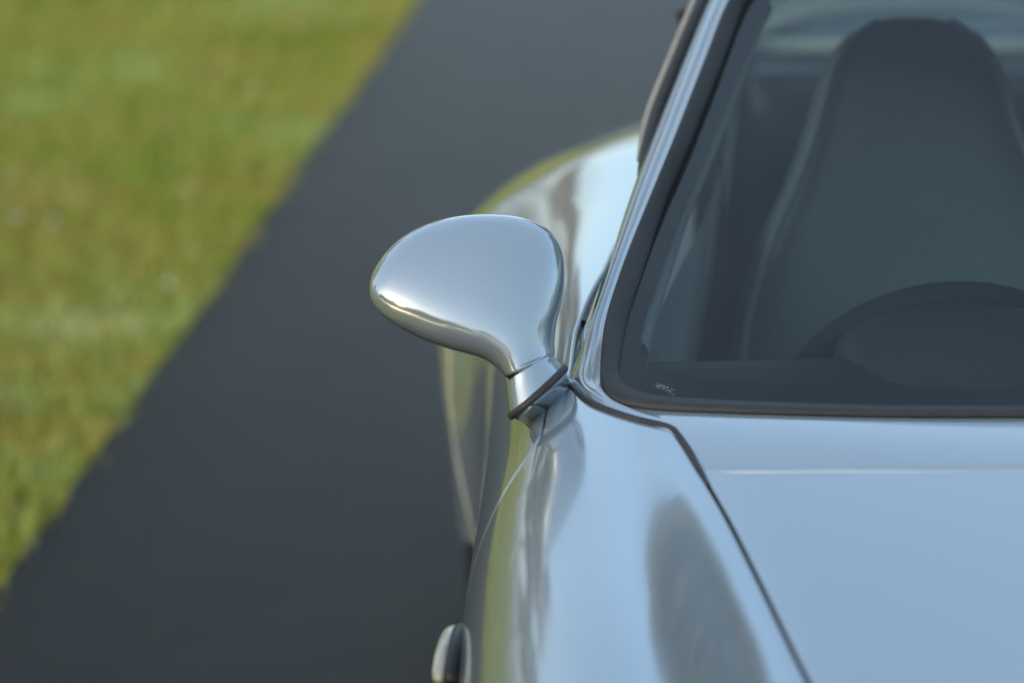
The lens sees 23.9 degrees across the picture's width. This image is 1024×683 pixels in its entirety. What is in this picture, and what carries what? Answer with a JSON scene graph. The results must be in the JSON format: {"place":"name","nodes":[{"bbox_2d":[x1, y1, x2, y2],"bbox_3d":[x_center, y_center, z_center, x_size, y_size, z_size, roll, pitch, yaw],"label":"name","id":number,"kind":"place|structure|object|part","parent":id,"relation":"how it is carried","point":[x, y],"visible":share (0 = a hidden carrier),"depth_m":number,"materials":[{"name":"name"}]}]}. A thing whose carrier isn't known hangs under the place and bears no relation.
{"place":"outdoors","nodes":[
{"label":"outdoors","id":0,"kind":"place"},
{"bbox_2d":[0,0,421,607],"bbox_3d":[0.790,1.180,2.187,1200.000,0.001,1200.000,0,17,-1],"label":"lawn","id":1,"kind":"structure","parent":0,"point":[94,316],"depth_m":7.43,"materials":[{"name":"plant"}]},
{"bbox_2d":[0,1,361,511],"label":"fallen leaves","id":2,"kind":"object","parent":1,"relation":"on","point":[96,189],"visible":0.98,"depth_m":8.07,"materials":[{"name":"plant"}]},
{"bbox_2d":[0,0,1023,682],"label":"driveway","id":3,"kind":"structure","parent":0,"point":[264,492],"depth_m":5.27,"materials":[{"name":"grey asphalt"}]},
{"bbox_2d":[370,0,1023,682],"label":"sports car","id":4,"kind":"object","parent":3,"relation":"on","point":[776,436],"visible":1,"depth_m":2.60,"materials":[{"name":"silver metal"}]},
{"bbox_3d":[0.148,-0.032,3.381,0.480,0.995,1.814,0,17,-1],"label":"door","id":5,"kind":"part","parent":4,"relation":"part of","materials":[{"name":"silver metal"}]},
{"bbox_3d":[0.752,-0.517,3.903,1.010,0.445,1.410,0,17,-1],"label":"rear window","id":6,"kind":"part","parent":4,"relation":"part of","materials":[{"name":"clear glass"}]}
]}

